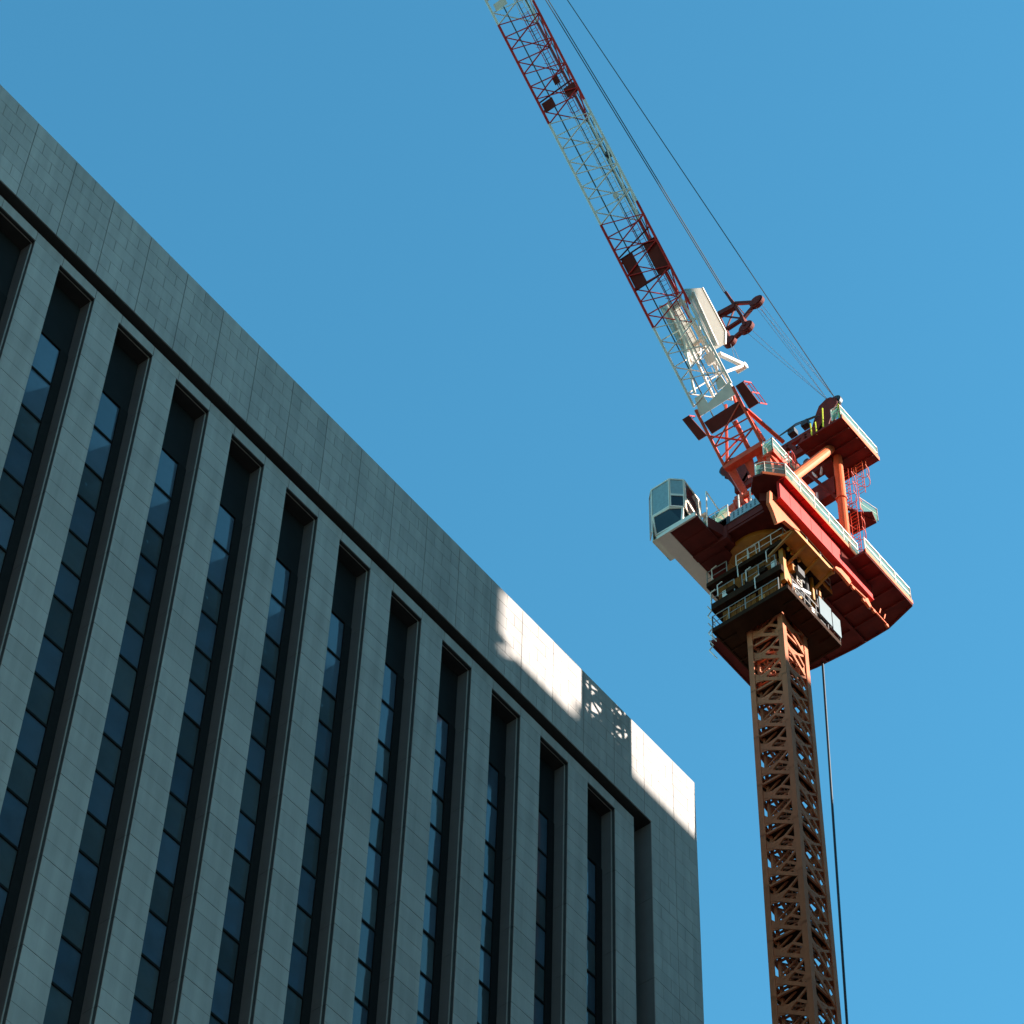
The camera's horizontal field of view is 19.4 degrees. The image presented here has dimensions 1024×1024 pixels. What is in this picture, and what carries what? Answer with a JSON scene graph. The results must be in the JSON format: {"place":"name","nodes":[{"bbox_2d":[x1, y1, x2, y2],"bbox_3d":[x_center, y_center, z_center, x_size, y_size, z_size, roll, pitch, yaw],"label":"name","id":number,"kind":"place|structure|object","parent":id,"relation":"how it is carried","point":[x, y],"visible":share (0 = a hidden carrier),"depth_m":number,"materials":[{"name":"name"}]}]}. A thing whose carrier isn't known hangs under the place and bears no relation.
{"place":"outdoors","nodes":[
{"label":"outdoors","id":0,"kind":"place"},
{"bbox_2d":[0,85,703,1023],"bbox_3d":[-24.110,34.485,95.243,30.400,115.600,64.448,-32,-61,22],"label":"office building","id":1,"kind":"structure","parent":0,"point":[312,711],"depth_m":123.73,"materials":[{"name":"stone"}]},
{"bbox_2d":[0,207,34,319],"bbox_3d":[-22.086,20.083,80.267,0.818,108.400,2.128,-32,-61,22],"label":"window","id":2,"kind":"structure","parent":1,"relation":"in","point":[13,238],"depth_m":123.73,"materials":[{"name":"glass"}]},
{"bbox_2d":[0,266,93,615],"bbox_3d":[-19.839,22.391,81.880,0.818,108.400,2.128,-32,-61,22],"label":"window","id":3,"kind":"structure","parent":1,"relation":"in","point":[32,426],"depth_m":118.55,"materials":[{"name":"glass"}]},
{"bbox_2d":[0,324,151,977],"bbox_3d":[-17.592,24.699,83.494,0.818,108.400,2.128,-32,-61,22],"label":"window","id":4,"kind":"structure","parent":1,"relation":"in","point":[22,798],"depth_m":112.00,"materials":[{"name":"glass"}]},
{"bbox_2d":[43,380,208,1023],"bbox_3d":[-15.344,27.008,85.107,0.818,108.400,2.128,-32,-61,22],"label":"window","id":5,"kind":"structure","parent":1,"relation":"in","point":[81,921],"depth_m":111.91,"materials":[{"name":"glass"}]},
{"bbox_2d":[129,435,263,1023],"bbox_3d":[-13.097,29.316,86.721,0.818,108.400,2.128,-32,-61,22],"label":"window","id":6,"kind":"structure","parent":1,"relation":"in","point":[151,987],"depth_m":115.19,"materials":[{"name":"glass"}]},
{"bbox_2d":[209,488,316,1023],"bbox_3d":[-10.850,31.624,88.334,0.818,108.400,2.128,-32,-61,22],"label":"window","id":7,"kind":"structure","parent":1,"relation":"in","point":[231,966],"depth_m":118.41,"materials":[{"name":"glass"}]},
{"bbox_2d":[283,541,369,1023],"bbox_3d":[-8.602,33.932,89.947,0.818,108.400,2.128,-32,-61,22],"label":"window","id":8,"kind":"structure","parent":1,"relation":"in","point":[299,994],"depth_m":121.54,"materials":[{"name":"glass"}]},
{"bbox_2d":[352,592,420,1023],"bbox_3d":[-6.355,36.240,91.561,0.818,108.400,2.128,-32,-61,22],"label":"window","id":9,"kind":"structure","parent":1,"relation":"in","point":[401,617],"depth_m":124.64,"materials":[{"name":"glass"}]},
{"bbox_2d":[417,641,470,1023],"bbox_3d":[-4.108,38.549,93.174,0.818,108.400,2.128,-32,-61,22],"label":"window","id":10,"kind":"structure","parent":1,"relation":"in","point":[452,666],"depth_m":127.75,"materials":[{"name":"glass"}]},
{"bbox_2d":[477,690,519,1023],"bbox_3d":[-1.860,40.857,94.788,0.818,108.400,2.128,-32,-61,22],"label":"window","id":11,"kind":"structure","parent":1,"relation":"in","point":[502,714],"depth_m":130.78,"materials":[{"name":"glass"}]},
{"bbox_2d":[533,737,567,1023],"bbox_3d":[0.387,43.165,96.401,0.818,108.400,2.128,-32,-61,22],"label":"window","id":12,"kind":"structure","parent":1,"relation":"in","point":[550,760],"depth_m":133.78,"materials":[{"name":"glass"}]},
{"bbox_2d":[587,784,613,1023],"bbox_3d":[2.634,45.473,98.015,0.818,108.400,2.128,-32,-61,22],"label":"window","id":13,"kind":"structure","parent":1,"relation":"in","point":[597,806],"depth_m":136.75,"materials":[{"name":"glass"}]},
{"bbox_2d":[0,0,1023,1023],"label":"sky","id":14,"kind":"structure","parent":0,"point":[379,194],"materials":[{"name":"blue"}]},
{"label":"ground","id":15,"kind":"structure","parent":0,"visible":0},
{"bbox_2d":[484,0,912,1023],"bbox_3d":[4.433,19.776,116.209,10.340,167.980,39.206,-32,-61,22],"label":"tower crane","id":16,"kind":"object","parent":15,"relation":"on","point":[786,578],"visible":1,"depth_m":154.52,"materials":[{"name":"metal"}]},
{"bbox_2d":[821,661,847,1023],"bbox_3d":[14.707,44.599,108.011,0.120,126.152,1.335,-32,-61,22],"label":"power cable","id":17,"kind":"object","parent":16,"relation":"hanging from","point":[836,863],"visible":1,"depth_m":146.59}
]}

